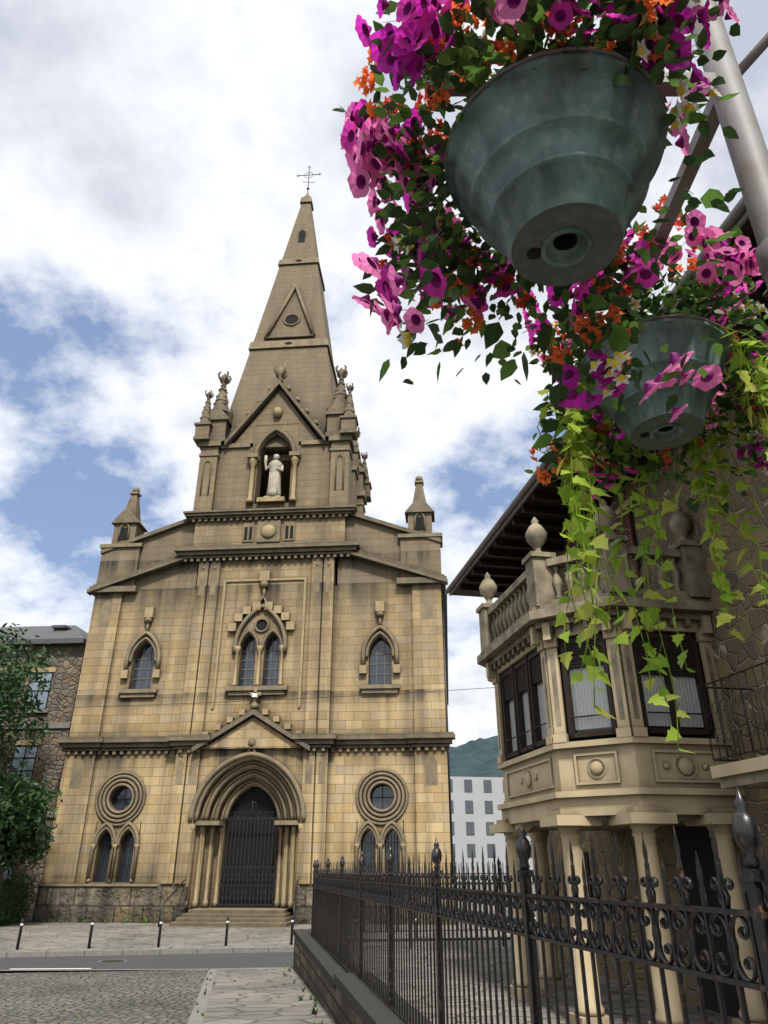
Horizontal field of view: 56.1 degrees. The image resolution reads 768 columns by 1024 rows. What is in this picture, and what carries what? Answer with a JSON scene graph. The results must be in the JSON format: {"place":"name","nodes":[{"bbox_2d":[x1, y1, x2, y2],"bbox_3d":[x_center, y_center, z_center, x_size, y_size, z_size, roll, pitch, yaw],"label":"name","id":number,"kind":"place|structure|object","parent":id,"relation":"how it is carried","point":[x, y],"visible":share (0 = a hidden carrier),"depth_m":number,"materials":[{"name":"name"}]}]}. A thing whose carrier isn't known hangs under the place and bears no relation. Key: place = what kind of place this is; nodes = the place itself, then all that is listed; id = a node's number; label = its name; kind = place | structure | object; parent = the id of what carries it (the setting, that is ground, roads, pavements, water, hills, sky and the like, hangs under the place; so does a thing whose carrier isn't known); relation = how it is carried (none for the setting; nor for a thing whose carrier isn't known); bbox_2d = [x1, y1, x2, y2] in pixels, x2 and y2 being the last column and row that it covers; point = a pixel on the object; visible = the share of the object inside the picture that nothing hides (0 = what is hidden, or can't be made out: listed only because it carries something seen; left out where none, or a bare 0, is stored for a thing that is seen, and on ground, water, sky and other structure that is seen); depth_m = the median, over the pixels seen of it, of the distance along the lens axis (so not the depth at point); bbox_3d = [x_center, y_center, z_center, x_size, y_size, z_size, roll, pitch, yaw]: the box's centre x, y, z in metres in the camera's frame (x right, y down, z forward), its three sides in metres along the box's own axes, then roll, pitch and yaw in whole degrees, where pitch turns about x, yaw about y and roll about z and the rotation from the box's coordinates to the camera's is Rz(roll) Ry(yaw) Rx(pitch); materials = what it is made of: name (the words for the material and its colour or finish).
{"place":"outdoors","nodes":[
{"label":"outdoors","id":0,"kind":"place"},
{"bbox_2d":[0,952,293,969],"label":"road asphalt","id":1,"kind":"structure","parent":0,"point":[223,960],"depth_m":19.55,"materials":[{"name":"grey asphalt"}]},
{"bbox_2d":[98,959,126,962],"bbox_3d":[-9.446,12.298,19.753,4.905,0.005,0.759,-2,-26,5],"label":"manhole and drain","id":2,"kind":"object","parent":1,"relation":"on","point":[112,961],"visible":1,"depth_m":19.51,"materials":[{"name":"black metal"}]},
{"bbox_2d":[0,967,292,970],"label":"road edge marking","id":3,"kind":"object","parent":1,"relation":"on","point":[128,969],"visible":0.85,"depth_m":18.04,"materials":[{"name":"paint"}]},
{"bbox_2d":[0,947,293,957],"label":"kerb","id":4,"kind":"structure","parent":1,"relation":"on","point":[141,952],"depth_m":21.01,"materials":[{"name":"stone"}]},
{"bbox_2d":[7,687,494,708],"bbox_3d":[-10.292,8.026,32.120,60.053,1.186,0.020,-3,-26,6],"label":"overhead cable","id":5,"kind":"object","parent":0,"point":[260,700],"visible":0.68,"depth_m":31.33,"materials":[{"name":"black metal"}]},
{"bbox_2d":[69,166,453,927],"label":"church","id":6,"kind":"structure","parent":0,"point":[249,866],"depth_m":32.97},
{"bbox_2d":[32,388,455,924],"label":"church facade","id":7,"kind":"structure","parent":6,"relation":"attached to","point":[341,620],"depth_m":34.58,"materials":[{"name":"beige stone"}]},
{"bbox_2d":[38,193,454,927],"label":"church stone trim","id":8,"kind":"structure","parent":7,"relation":"attached to","point":[282,789],"depth_m":34.62,"materials":[{"name":"beige stone"}]},
{"bbox_2d":[187,968,335,1023],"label":"flagstone path","id":9,"kind":"structure","parent":0,"point":[227,1003],"depth_m":12.59,"materials":[{"name":"stone"}]},
{"bbox_2d":[425,0,767,363],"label":"lamp post with brackets","id":10,"kind":"object","parent":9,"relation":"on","point":[748,151],"visible":0.36,"depth_m":2.54,"materials":[{"name":"grey metal"}]},
{"bbox_2d":[446,51,666,285],"bbox_3d":[0.566,-0.999,2.323,0.718,0.408,0.718,0,-26,0],"label":"hanging basket","id":11,"kind":"object","parent":10,"relation":"hanging from","point":[553,161],"visible":0.99,"depth_m":2.15,"materials":[{"name":"plastic"}]},
{"bbox_2d":[582,317,729,449],"bbox_3d":[1.370,-0.564,3.580,0.718,0.408,0.718,0,-26,0],"label":"hanging flower pot","id":12,"kind":"object","parent":10,"relation":"attached to","point":[644,424],"visible":0.73,"depth_m":3.39,"materials":[{"name":"plastic"}]},
{"bbox_2d":[517,194,767,753],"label":"far hanging basket flowers","id":13,"kind":"object","parent":12,"relation":"in","point":[745,371],"visible":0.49,"depth_m":3.57,"materials":[{"name":"green plant"}]},
{"bbox_2d":[0,882,533,1008],"bbox_3d":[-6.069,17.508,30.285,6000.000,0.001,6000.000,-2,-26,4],"label":"ground sheet","id":14,"kind":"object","parent":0,"point":[116,970],"depth_m":18.36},
{"bbox_2d":[0,970,207,1023],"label":"cobbles","id":15,"kind":"object","parent":14,"relation":"on","point":[92,998],"visible":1,"depth_m":13.18,"materials":[{"name":"grey stone"}]},
{"bbox_2d":[4,965,323,1023],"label":"grass tufts","id":16,"kind":"object","parent":15,"relation":"on","point":[313,1011],"visible":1,"depth_m":12.47,"materials":[{"name":"green plant"}]},
{"bbox_2d":[293,929,430,1023],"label":"garden retaining wall","id":17,"kind":"structure","parent":14,"relation":"on","point":[343,994],"depth_m":10.43,"materials":[{"name":"stone"}]},
{"bbox_2d":[311,786,767,1023],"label":"wrought iron fence","id":18,"kind":"object","parent":17,"relation":"on","point":[334,904],"visible":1,"depth_m":4.32,"materials":[{"name":"black metal"}]},
{"bbox_2d":[450,776,532,881],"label":"distant apartment blocks","id":19,"kind":"structure","parent":14,"relation":"on","point":[475,802],"depth_m":104.94,"materials":[{"name":"white"}]},
{"bbox_2d":[0,885,536,951],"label":"plaza pavement","id":20,"kind":"structure","parent":0,"point":[71,936],"depth_m":24.91,"materials":[{"name":"grey stone"}]},
{"bbox_2d":[0,870,39,925],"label":"hedge","id":21,"kind":"object","parent":20,"relation":"on","point":[12,899],"visible":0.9,"depth_m":30.10,"materials":[{"name":"green plant"}]},
{"bbox_2d":[0,622,60,778],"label":"tree","id":22,"kind":"object","parent":20,"relation":"on","point":[16,678],"depth_m":32.12,"materials":[{"name":"green plant"}]},
{"bbox_2d":[0,765,62,889],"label":"tree","id":23,"kind":"object","parent":20,"relation":"on","point":[20,800],"depth_m":29.30,"materials":[{"name":"green plant"}]},
{"bbox_2d":[0,625,87,919],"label":"stone building","id":24,"kind":"structure","parent":20,"relation":"on","point":[68,642],"depth_m":36.09,"materials":[{"name":"stone"}]},
{"bbox_2d":[7,917,424,942],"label":"sidewalk weeds","id":25,"kind":"object","parent":20,"relation":"on","point":[126,921],"visible":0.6,"depth_m":30.43,"materials":[{"name":"green plant"}]},
{"bbox_2d":[15,913,535,949],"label":"bollards","id":26,"kind":"object","parent":20,"relation":"on","point":[159,933],"visible":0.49,"depth_m":21.89,"materials":[{"name":"black metal"}]},
{"bbox_2d":[264,454,283,496],"bbox_3d":[-6.128,-1.887,39.974,1.138,3.020,0.840,-2,-26,4],"label":"sacred heart statue","id":27,"kind":"object","parent":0,"point":[275,467],"visible":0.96,"depth_m":39.72,"materials":[{"name":"stone"}]},
{"bbox_2d":[228,196,337,454],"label":"church spire","id":28,"kind":"structure","parent":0,"point":[311,380],"depth_m":45.13,"materials":[{"name":"beige stone"}]},
{"bbox_2d":[0,0,767,746],"label":"sky","id":29,"kind":"structure","parent":0,"point":[153,153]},
{"bbox_2d":[449,735,502,776],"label":"forested hill","id":30,"kind":"structure","parent":0,"point":[475,758],"depth_m":338.42,"materials":[{"name":"teal plant"}]},
{"bbox_2d":[332,0,745,423],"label":"hanging flowers","id":31,"kind":"object","parent":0,"point":[436,240],"visible":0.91,"depth_m":2.40,"materials":[{"name":"purple plant"}]},
{"bbox_2d":[350,937,732,1023],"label":"courtyard ground","id":32,"kind":"structure","parent":0,"point":[694,1015],"depth_m":11.31,"materials":[{"name":"stone"}]},
{"bbox_2d":[320,857,533,947],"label":"roadside fence","id":33,"kind":"structure","parent":32,"relation":"on","point":[498,868],"depth_m":17.62,"materials":[{"name":"metal"}]},
{"bbox_2d":[445,196,767,1023],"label":"house with mirador","id":34,"kind":"structure","parent":32,"relation":"on","point":[579,772],"depth_m":10.55,"materials":[{"name":"beige stone"}]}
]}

